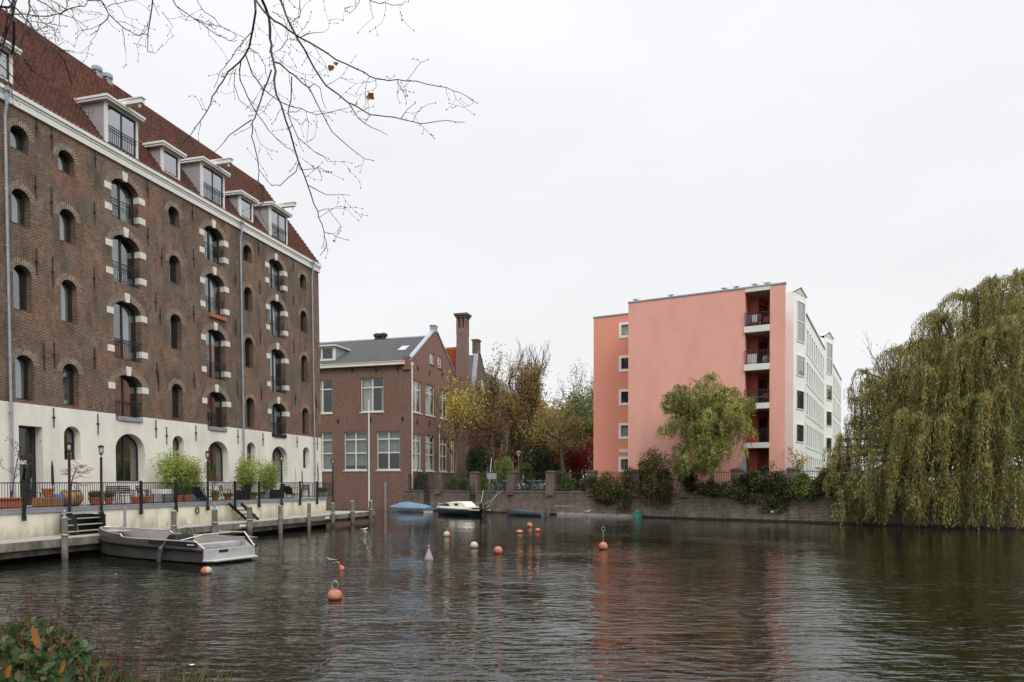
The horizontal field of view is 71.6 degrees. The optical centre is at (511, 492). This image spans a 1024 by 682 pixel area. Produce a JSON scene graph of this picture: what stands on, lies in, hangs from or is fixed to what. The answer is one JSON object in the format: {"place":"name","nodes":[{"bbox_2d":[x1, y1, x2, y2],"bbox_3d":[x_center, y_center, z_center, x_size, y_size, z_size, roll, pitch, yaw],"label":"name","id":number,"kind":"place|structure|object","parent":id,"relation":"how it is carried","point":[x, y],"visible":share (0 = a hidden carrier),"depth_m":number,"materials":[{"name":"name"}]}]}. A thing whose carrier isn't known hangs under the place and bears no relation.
{"place":"outdoors","nodes":[
{"label":"outdoors","id":0,"kind":"place"},
{"bbox_2d":[0,497,326,538],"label":"quay terrace","id":1,"kind":"structure","parent":0,"point":[42,522],"depth_m":34.09,"materials":[{"name":"paint"}]},
{"bbox_2d":[0,497,21,508],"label":"trough","id":2,"kind":"object","parent":1,"relation":"on","point":[2,502],"visible":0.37,"depth_m":27.84,"materials":[{"name":"ceramic"}]},
{"bbox_2d":[0,437,40,497],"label":"sapling","id":3,"kind":"object","parent":2,"relation":"in","point":[23,454],"visible":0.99,"depth_m":28.10,"materials":[{"name":"brown plant"}]},
{"bbox_2d":[32,498,62,507],"bbox_3d":[-19.470,0.419,29.736,0.720,0.430,0.840,0,1,15],"label":"wooden planter","id":4,"kind":"object","parent":1,"relation":"on","point":[49,502],"visible":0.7,"depth_m":29.41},
{"bbox_2d":[66,442,71,513],"bbox_3d":[-18.453,-0.537,29.570,0.228,3.187,0.246,0,1,-21],"label":"lantern post","id":5,"kind":"object","parent":1,"relation":"on","point":[69,445],"visible":0.95,"depth_m":29.53,"materials":[{"name":"metal"}]},
{"bbox_2d":[60,490,82,506],"bbox_3d":[-19.390,0.252,31.188,0.960,0.760,0.960,0,1,15],"label":"glazed pot","id":6,"kind":"object","parent":1,"relation":"on","point":[74,497],"visible":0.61,"depth_m":30.91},
{"bbox_2d":[60,462,94,485],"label":"twisted shrub","id":7,"kind":"object","parent":6,"relation":"in","point":[75,470],"visible":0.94,"depth_m":31.30,"materials":[{"name":"orange plant"}]},
{"bbox_2d":[98,445,103,513],"bbox_3d":[-18.032,-0.536,31.142,0.228,3.136,0.246,0,1,-21],"label":"lantern post","id":8,"kind":"object","parent":1,"relation":"on","point":[101,448],"visible":0.94,"depth_m":31.11,"materials":[{"name":"metal"}]},
{"bbox_2d":[0,8,321,506],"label":"warehouse","id":9,"kind":"structure","parent":1,"relation":"on","point":[159,292],"depth_m":38.19,"materials":[{"name":"brick"}]},
{"bbox_2d":[10,127,22,151],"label":"window","id":10,"kind":"structure","parent":9,"relation":"in","point":[14,140],"depth_m":31.75,"materials":[{"name":"grey glass"}]},
{"bbox_2d":[12,190,24,225],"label":"window","id":11,"kind":"structure","parent":9,"relation":"in","point":[15,200],"depth_m":31.82,"materials":[{"name":"grey glass"}]},
{"bbox_2d":[16,356,27,399],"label":"window","id":12,"kind":"structure","parent":9,"relation":"in","point":[19,364],"depth_m":31.92,"materials":[{"name":"grey glass"}]},
{"bbox_2d":[19,426,35,504],"bbox_3d":[-21.982,-1.217,31.898,0.217,3.556,1.162,0,1,15],"label":"entrance door","id":13,"kind":"structure","parent":9,"relation":"in","point":[32,436],"depth_m":32.30,"materials":[{"name":"black glass"}]},
{"bbox_2d":[58,151,68,173],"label":"window","id":14,"kind":"structure","parent":9,"relation":"in","point":[61,163],"depth_m":34.11,"materials":[{"name":"grey glass"}]},
{"bbox_2d":[59,210,70,242],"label":"window","id":15,"kind":"structure","parent":9,"relation":"in","point":[62,219],"depth_m":34.12,"materials":[{"name":"grey glass"}]},
{"bbox_2d":[61,281,71,322],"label":"window","id":16,"kind":"structure","parent":9,"relation":"in","point":[64,290],"depth_m":34.21,"materials":[{"name":"grey glass"}]},
{"bbox_2d":[63,365,73,404],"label":"window","id":17,"kind":"structure","parent":9,"relation":"in","point":[66,397],"depth_m":34.27,"materials":[{"name":"grey glass"}]},
{"bbox_2d":[111,179,137,226],"bbox_3d":[-20.580,-15.259,37.229,0.557,2.197,1.852,0,1,15],"label":"hatch window","id":18,"kind":"structure","parent":9,"relation":"in","point":[122,199],"depth_m":37.73,"materials":[{"name":"grey glass"}]},
{"bbox_2d":[112,236,138,287],"bbox_3d":[-20.536,-12.184,37.262,0.559,2.547,1.852,0,1,15],"label":"hatch window","id":19,"kind":"structure","parent":9,"relation":"in","point":[114,249],"depth_m":37.25,"materials":[{"name":"grey glass"}]},
{"bbox_2d":[114,301,139,361],"bbox_3d":[-20.486,-8.499,37.306,0.563,3.077,1.852,0,1,15],"label":"hatch window","id":20,"kind":"structure","parent":9,"relation":"in","point":[124,313],"depth_m":37.78,"materials":[{"name":"grey glass"}]},
{"bbox_2d":[116,434,139,481],"bbox_3d":[-20.509,-1.845,37.410,0.406,2.527,1.952,0,1,15],"label":"window frame","id":21,"kind":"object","parent":9,"relation":"in","point":[124,446],"depth_m":37.80,"materials":[{"name":"grey glass"}]},
{"bbox_2d":[115,375,141,422],"bbox_3d":[-20.439,-4.990,37.344,0.559,2.417,1.852,0,1,15],"label":"hatch window","id":22,"kind":"structure","parent":9,"relation":"in","point":[123,387],"depth_m":37.73,"materials":[{"name":"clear glass"}]},
{"bbox_2d":[204,227,222,264],"bbox_3d":[-18.768,-15.360,43.990,0.557,2.197,1.852,0,1,15],"label":"hatch window","id":23,"kind":"structure","parent":9,"relation":"in","point":[208,245],"depth_m":44.05,"materials":[{"name":"grey glass"}]},
{"bbox_2d":[205,274,223,315],"bbox_3d":[-18.724,-12.286,44.022,0.559,2.547,1.852,0,1,15],"label":"hatch window","id":24,"kind":"structure","parent":9,"relation":"in","point":[211,296],"depth_m":44.52,"materials":[{"name":"grey glass"}]},
{"bbox_2d":[206,330,224,379],"bbox_3d":[-18.675,-8.601,44.067,0.563,3.077,1.852,0,1,15],"label":"hatch window","id":25,"kind":"structure","parent":9,"relation":"in","point":[210,362],"depth_m":44.18,"materials":[{"name":"grey glass"}]},
{"bbox_2d":[207,392,225,431],"bbox_3d":[-18.627,-5.091,44.105,0.559,2.417,1.852,0,1,15],"label":"hatch window","id":26,"kind":"structure","parent":9,"relation":"in","point":[212,401],"depth_m":44.46,"materials":[{"name":"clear glass"}]},
{"bbox_2d":[209,442,224,481],"bbox_3d":[-18.630,-1.946,44.153,0.265,2.527,1.952,0,1,15],"label":"window frame","id":27,"kind":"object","parent":9,"relation":"in","point":[211,446],"depth_m":44.22,"materials":[{"name":"grey glass"}]},
{"bbox_2d":[269,260,282,292],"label":"hatch window","id":28,"kind":"structure","parent":9,"relation":"in","point":[274,280],"depth_m":50.74,"materials":[{"name":"grey glass"}]},
{"bbox_2d":[270,301,283,337],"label":"hatch window","id":29,"kind":"structure","parent":9,"relation":"in","point":[273,320],"depth_m":51.03,"materials":[{"name":"grey glass"}]},
{"bbox_2d":[270,349,284,392],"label":"hatch window","id":30,"kind":"structure","parent":9,"relation":"in","point":[272,361],"depth_m":50.83,"materials":[{"name":"grey glass"}]},
{"bbox_2d":[271,404,284,437],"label":"hatch window","id":31,"kind":"structure","parent":9,"relation":"in","point":[275,414],"depth_m":51.03,"materials":[{"name":"grey glass"}]},
{"bbox_2d":[0,480,330,520],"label":"terrace railing","id":32,"kind":"object","parent":1,"relation":"on","point":[289,489],"visible":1,"depth_m":34.80,"materials":[{"name":"metal"}]},
{"bbox_2d":[143,447,195,502],"bbox_3d":[-18.463,-1.039,38.789,2.309,3.113,3.176,0,1,15],"label":"bamboo","id":33,"kind":"object","parent":1,"relation":"on","point":[168,474],"visible":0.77,"depth_m":38.17,"materials":[{"name":"plant"}]},
{"bbox_2d":[157,455,206,501],"bbox_3d":[-18.107,-0.834,39.449,2.005,2.683,2.874,1,1,34],"label":"bamboo","id":34,"kind":"object","parent":1,"relation":"on","point":[195,474],"visible":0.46,"depth_m":39.44,"materials":[{"name":"plant"}]},
{"bbox_2d":[205,451,209,510],"bbox_3d":[-16.235,-0.656,37.844,0.228,3.175,0.246,0,1,-21],"label":"lantern post","id":35,"kind":"object","parent":1,"relation":"on","point":[207,453],"visible":1,"depth_m":37.81,"materials":[{"name":"metal"}]},
{"bbox_2d":[231,450,267,491],"bbox_3d":[-16.559,-1.112,44.385,2.036,3.091,2.655,0,1,15],"label":"bamboo","id":36,"kind":"object","parent":1,"relation":"on","point":[244,474],"visible":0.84,"depth_m":44.19,"materials":[{"name":"plant"}]},
{"bbox_2d":[253,456,286,498],"bbox_3d":[-16.144,-1.026,46.494,2.288,2.857,2.891,0,1,15],"label":"bamboo","id":37,"kind":"object","parent":1,"relation":"on","point":[267,474],"visible":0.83,"depth_m":46.21,"materials":[{"name":"plant"}]},
{"bbox_2d":[0,509,1023,681],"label":"water","id":38,"kind":"structure","parent":0,"point":[820,602],"depth_m":17.12,"materials":[{"name":"black liquid"}]},
{"bbox_2d":[98,526,257,563],"bbox_3d":[-13.572,1.994,27.639,8.040,1.483,2.749,0,1,28],"label":"motor sloop","id":39,"kind":"object","parent":38,"relation":"on","point":[158,545],"visible":0.96,"depth_m":26.54,"materials":[{"name":"brushed aluminium"},{"name":"black rubber"},{"name":"grey leather"}]},
{"bbox_2d":[0,500,376,559],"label":"timber dock","id":40,"kind":"object","parent":38,"relation":"in","point":[64,543],"visible":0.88,"depth_m":35.05,"materials":[{"name":"wood"}]},
{"bbox_2d":[60,511,105,534],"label":"dock steps","id":41,"kind":"structure","parent":40,"relation":"on","point":[90,523],"depth_m":29.83,"materials":[{"name":"black paint"}]},
{"bbox_2d":[228,502,258,519],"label":"dock steps","id":42,"kind":"structure","parent":40,"relation":"on","point":[239,512],"depth_m":39.96,"materials":[{"name":"black paint"}]},
{"bbox_2d":[327,581,341,599],"bbox_3d":[-4.397,2.440,17.611,0.370,0.533,0.370,0,1,13],"label":"mooring buoy","id":43,"kind":"object","parent":38,"relation":"on","point":[334,594],"visible":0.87,"depth_m":17.49,"materials":[{"name":"orange plastic"}]},
{"bbox_2d":[389,502,434,511],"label":"covered boat","id":44,"kind":"object","parent":38,"relation":"on","point":[408,507],"visible":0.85,"depth_m":69.42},
{"bbox_2d":[437,501,489,515],"bbox_3d":[-4.683,1.497,63.571,6.023,1.503,2.035,1,1,41],"label":"cabin boat","id":45,"kind":"object","parent":38,"relation":"on","point":[468,508],"visible":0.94,"depth_m":62.54,"materials":[{"name":"white paint"}]},
{"bbox_2d":[505,506,549,515],"bbox_3d":[1.219,1.643,62.254,4.991,1.254,1.440,1,1,43],"label":"rowing boat","id":46,"kind":"object","parent":38,"relation":"on","point":[511,511],"visible":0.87,"depth_m":61.69,"materials":[{"name":"metal"}]},
{"bbox_2d":[0,0,1023,482],"label":"sky","id":47,"kind":"structure","parent":0,"point":[866,157],"materials":[{"name":"white"}]},
{"bbox_2d":[447,484,1019,495],"bbox_3d":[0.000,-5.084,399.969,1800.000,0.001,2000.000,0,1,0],"label":"ground","id":48,"kind":"structure","parent":0,"point":[581,491],"depth_m":79.92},
{"bbox_2d":[320,325,456,509],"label":"school building","id":49,"kind":"structure","parent":48,"relation":"on","point":[394,380],"depth_m":77.02,"materials":[{"name":"brick"}]},
{"bbox_2d":[320,380,332,413],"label":"window","id":50,"kind":"structure","parent":49,"relation":"in","point":[322,389],"depth_m":77.82,"materials":[{"name":"beige paint"}]},
{"bbox_2d":[321,432,331,471],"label":"window","id":51,"kind":"structure","parent":49,"relation":"in","point":[326,438],"depth_m":77.94,"materials":[{"name":"beige paint"}]},
{"bbox_2d":[343,432,367,470],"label":"window","id":52,"kind":"structure","parent":49,"relation":"in","point":[355,442],"depth_m":76.90,"materials":[{"name":"beige paint"}]},
{"bbox_2d":[359,377,383,412],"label":"window","id":53,"kind":"structure","parent":49,"relation":"in","point":[367,384],"depth_m":76.43,"materials":[{"name":"beige paint"}]},
{"bbox_2d":[375,431,400,470],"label":"window","id":54,"kind":"structure","parent":49,"relation":"in","point":[388,442],"depth_m":75.74,"materials":[{"name":"beige paint"}]},
{"bbox_2d":[413,433,421,471],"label":"window","id":55,"kind":"structure","parent":49,"relation":"in","point":[415,440],"depth_m":76.58,"materials":[{"name":"beige paint"}]},
{"bbox_2d":[413,380,422,414],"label":"window","id":56,"kind":"structure","parent":49,"relation":"in","point":[415,389],"depth_m":76.51,"materials":[{"name":"glass"}]},
{"bbox_2d":[425,384,435,417],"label":"window","id":57,"kind":"structure","parent":49,"relation":"in","point":[428,387],"depth_m":80.12,"materials":[{"name":"glass"}]},
{"bbox_2d":[425,435,435,471],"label":"window","id":58,"kind":"structure","parent":49,"relation":"in","point":[428,442],"depth_m":80.18,"materials":[{"name":"beige paint"}]},
{"bbox_2d":[440,437,447,472],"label":"window","id":59,"kind":"structure","parent":49,"relation":"in","point":[442,456],"depth_m":84.13,"materials":[{"name":"beige paint"}]},
{"bbox_2d":[429,367,488,472],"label":"yellow tree","id":60,"kind":"object","parent":48,"relation":"on","point":[460,402],"visible":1,"depth_m":77.21,"materials":[{"name":"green plant"}]},
{"bbox_2d":[445,347,474,451],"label":"school annexe","id":61,"kind":"structure","parent":48,"relation":"on","point":[451,352],"depth_m":90.00,"materials":[{"name":"brick"}]},
{"bbox_2d":[454,312,471,489],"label":"chimney stack","id":62,"kind":"object","parent":48,"relation":"on","point":[462,347],"visible":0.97,"depth_m":87.24,"materials":[{"name":"brick"}]},
{"bbox_2d":[465,446,490,482],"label":"yew bush","id":63,"kind":"object","parent":48,"relation":"on","point":[477,456],"visible":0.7,"depth_m":78.75,"materials":[{"name":"green plant"}]},
{"bbox_2d":[469,339,488,487],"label":"dark gabled house","id":64,"kind":"structure","parent":48,"relation":"on","point":[476,362],"depth_m":95.36,"materials":[{"name":"brick"}]},
{"bbox_2d":[453,404,522,490],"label":"tree","id":65,"kind":"object","parent":48,"relation":"on","point":[488,430],"visible":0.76,"depth_m":80.48,"materials":[{"name":"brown plant"}]},
{"bbox_2d":[471,344,516,487],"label":"ochre tree","id":66,"kind":"object","parent":48,"relation":"on","point":[492,399],"visible":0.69,"depth_m":91.14,"materials":[{"name":"brown plant"}]},
{"bbox_2d":[492,455,517,490],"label":"garden bush","id":67,"kind":"object","parent":48,"relation":"on","point":[506,467],"visible":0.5,"depth_m":74.83,"materials":[{"name":"green plant"}]},
{"bbox_2d":[488,375,528,487],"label":"tree","id":68,"kind":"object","parent":48,"relation":"on","point":[507,447],"depth_m":108.69,"materials":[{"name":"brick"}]},
{"bbox_2d":[494,336,551,478],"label":"brown tree","id":69,"kind":"object","parent":48,"relation":"on","point":[528,397],"visible":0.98,"depth_m":84.16,"materials":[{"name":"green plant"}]},
{"bbox_2d":[516,462,532,490],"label":"garden bush","id":70,"kind":"object","parent":48,"relation":"on","point":[527,468],"visible":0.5,"depth_m":79.97,"materials":[{"name":"green plant"}]},
{"bbox_2d":[503,374,568,485],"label":"background tree","id":71,"kind":"object","parent":48,"relation":"on","point":[537,439],"visible":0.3,"depth_m":102.76,"materials":[{"name":"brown plant"}]},
{"bbox_2d":[522,443,554,489],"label":"yew bush","id":72,"kind":"object","parent":48,"relation":"on","point":[541,466],"visible":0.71,"depth_m":81.58,"materials":[{"name":"green plant"}]},
{"bbox_2d":[515,391,593,490],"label":"gnarled tree","id":73,"kind":"object","parent":48,"relation":"on","point":[566,444],"visible":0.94,"depth_m":75.60,"materials":[{"name":"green plant"}]},
{"bbox_2d":[542,441,567,482],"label":"yew bush","id":74,"kind":"object","parent":48,"relation":"on","point":[556,467],"visible":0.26,"depth_m":85.65,"materials":[{"name":"green plant"}]},
{"bbox_2d":[552,385,593,466],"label":"green tree","id":75,"kind":"object","parent":48,"relation":"on","point":[583,410],"visible":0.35,"depth_m":90.85,"materials":[{"name":"green plant"}]},
{"bbox_2d":[553,432,592,476],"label":"maple","id":76,"kind":"object","parent":48,"relation":"on","point":[582,455],"visible":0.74,"depth_m":77.45,"materials":[{"name":"red plant"}]},
{"bbox_2d":[555,360,593,445],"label":"birch tree","id":77,"kind":"object","parent":48,"relation":"on","point":[591,393],"visible":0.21,"depth_m":95.71,"materials":[{"name":"green plant"}]},
{"bbox_2d":[565,463,583,489],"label":"yew bush","id":78,"kind":"object","parent":48,"relation":"on","point":[576,483],"visible":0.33,"depth_m":81.58,"materials":[{"name":"green plant"}]},
{"bbox_2d":[633,446,680,509],"bbox_3d":[11.979,-1.322,57.759,4.440,5.500,3.014,1,1,36],"label":"domed shrub","id":79,"kind":"object","parent":48,"relation":"on","point":[647,466],"visible":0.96,"depth_m":57.56,"materials":[{"name":"green plant"}]},
{"bbox_2d":[593,282,786,492],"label":"apartment block","id":80,"kind":"structure","parent":48,"relation":"on","point":[648,353],"depth_m":59.19,"materials":[{"name":"paint"}]},
{"bbox_2d":[655,371,759,480],"bbox_3d":[15.525,-4.606,55.170,6.186,9.955,7.231,-1,1,-33],"label":"tree","id":81,"kind":"object","parent":48,"relation":"on","point":[710,447],"visible":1,"depth_m":54.41,"materials":[{"name":"green plant"}]},
{"bbox_2d":[402,490,1023,528],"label":"quay wall","id":82,"kind":"structure","parent":48,"relation":"on","point":[694,506],"depth_m":56.19,"materials":[{"name":"stone"}]},
{"bbox_2d":[368,400,369,506],"bbox_3d":[-12.290,-3.383,60.919,0.200,9.246,0.190,0,1,0],"label":"flagpole","id":83,"kind":"object","parent":82,"relation":"on","point":[368,458],"visible":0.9,"depth_m":60.90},
{"bbox_2d":[408,466,1023,499],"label":"fence","id":84,"kind":"object","parent":82,"relation":"on","point":[473,479],"visible":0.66,"depth_m":63.24,"materials":[{"name":"metal"}]},
{"bbox_2d":[583,474,602,494],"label":"creeper","id":85,"kind":"object","parent":84,"relation":"attached to","point":[594,479],"visible":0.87,"depth_m":61.27,"materials":[{"name":"green plant"}]},
{"bbox_2d":[591,470,620,506],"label":"creeper","id":86,"kind":"object","parent":84,"relation":"attached to","point":[609,494],"visible":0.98,"depth_m":60.23,"materials":[{"name":"green plant"}]},
{"bbox_2d":[614,465,636,512],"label":"creeper","id":87,"kind":"object","parent":84,"relation":"attached to","point":[626,483],"visible":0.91,"depth_m":59.34,"materials":[{"name":"green plant"}]},
{"bbox_2d":[681,471,697,492],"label":"creeper","id":88,"kind":"object","parent":84,"relation":"attached to","point":[687,483],"visible":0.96,"depth_m":56.06,"materials":[{"name":"green plant"}]},
{"bbox_2d":[691,477,718,497],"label":"creeper","id":89,"kind":"object","parent":84,"relation":"attached to","point":[701,487],"visible":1,"depth_m":55.32,"materials":[{"name":"green plant"}]},
{"bbox_2d":[708,478,736,497],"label":"creeper","id":90,"kind":"object","parent":84,"relation":"attached to","point":[721,489],"visible":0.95,"depth_m":54.48,"materials":[{"name":"green plant"}]},
{"bbox_2d":[735,467,766,505],"bbox_3d":[18.109,-0.560,53.479,2.366,3.246,1.969,1,1,36],"label":"creeper","id":91,"kind":"object","parent":84,"relation":"attached to","point":[753,480],"visible":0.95,"depth_m":53.16,"materials":[{"name":"green plant"}]},
{"bbox_2d":[776,474,798,503],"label":"creeper","id":92,"kind":"object","parent":84,"relation":"attached to","point":[788,493],"visible":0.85,"depth_m":51.56,"materials":[{"name":"green plant"}]},
{"bbox_2d":[791,472,816,499],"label":"creeper","id":93,"kind":"object","parent":84,"relation":"attached to","point":[803,482],"visible":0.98,"depth_m":50.86,"materials":[{"name":"green plant"}]},
{"bbox_2d":[807,468,843,502],"bbox_3d":[22.251,-0.600,50.410,2.530,2.704,1.591,0,1,23],"label":"creeper","id":94,"kind":"object","parent":84,"relation":"attached to","point":[818,488],"visible":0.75,"depth_m":50.16,"materials":[{"name":"green plant"}]},
{"bbox_2d":[754,468,790,513],"bbox_3d":[19.529,-0.140,52.459,3.165,3.647,1.890,1,1,36],"label":"creeper","id":95,"kind":"object","parent":82,"relation":"attached to","point":[770,488],"visible":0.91,"depth_m":52.18,"materials":[{"name":"green plant"}]},
{"bbox_2d":[783,445,812,474],"bbox_3d":[22.206,-1.722,54.993,1.973,4.108,1.927,-1,1,-42],"label":"sapling","id":96,"kind":"object","parent":48,"relation":"on","point":[802,457],"visible":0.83,"depth_m":54.92,"materials":[{"name":"yellow plant"}]},
{"bbox_2d":[785,287,841,478],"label":"white apartment wing","id":97,"kind":"structure","parent":48,"relation":"on","point":[813,379],"depth_m":66.18,"materials":[{"name":"paint"}]},
{"bbox_2d":[796,299,804,343],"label":"window","id":98,"kind":"structure","parent":97,"relation":"in","point":[800,326],"depth_m":62.95,"materials":[{"name":"grey glass"}]},
{"bbox_2d":[796,354,804,376],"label":"window","id":99,"kind":"structure","parent":97,"relation":"in","point":[800,360],"depth_m":63.02,"materials":[{"name":"grey glass"}]},
{"bbox_2d":[796,389,804,410],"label":"window","id":100,"kind":"structure","parent":97,"relation":"in","point":[800,394],"depth_m":63.12,"materials":[{"name":"black glass"}]},
{"bbox_2d":[796,423,804,442],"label":"window","id":101,"kind":"structure","parent":97,"relation":"in","point":[800,428],"depth_m":63.18,"materials":[{"name":"black glass"}]},
{"bbox_2d":[826,342,832,374],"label":"window","id":102,"kind":"structure","parent":97,"relation":"in","point":[829,347],"depth_m":81.64,"materials":[{"name":"grey glass"}]},
{"bbox_2d":[820,268,1023,530],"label":"weeping willow","id":103,"kind":"object","parent":48,"relation":"on","point":[952,417],"visible":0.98,"depth_m":45.54,"materials":[{"name":"green plant"}]},
{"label":"near bank","id":104,"kind":"structure","parent":0,"visible":0},
{"bbox_2d":[0,614,144,681],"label":"bank foliage","id":105,"kind":"object","parent":104,"relation":"on","point":[32,657],"visible":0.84,"depth_m":4.99,"materials":[{"name":"green plant"}]},
{"bbox_2d":[30,625,40,648],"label":"fallen leaf","id":106,"kind":"object","parent":105,"relation":"on","point":[35,636],"visible":1,"depth_m":4.71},
{"bbox_2d":[4,582,167,680],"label":"flower spikes","id":107,"kind":"object","parent":104,"relation":"on","point":[97,623],"visible":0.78,"depth_m":5.13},
{"bbox_2d":[0,596,172,681],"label":"knotweed stems","id":108,"kind":"object","parent":104,"relation":"on","point":[21,634],"visible":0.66,"depth_m":5.06,"materials":[{"name":"plant"}]},
{"bbox_2d":[0,654,249,681],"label":"bank grass","id":109,"kind":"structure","parent":104,"relation":"on","point":[158,677],"depth_m":5.06,"materials":[{"name":"plant"}]},
{"bbox_2d":[0,0,476,258],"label":"overhanging tree","id":110,"kind":"object","parent":104,"relation":"on","point":[12,5],"visible":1,"depth_m":7.75,"materials":[{"name":"brown plant"}]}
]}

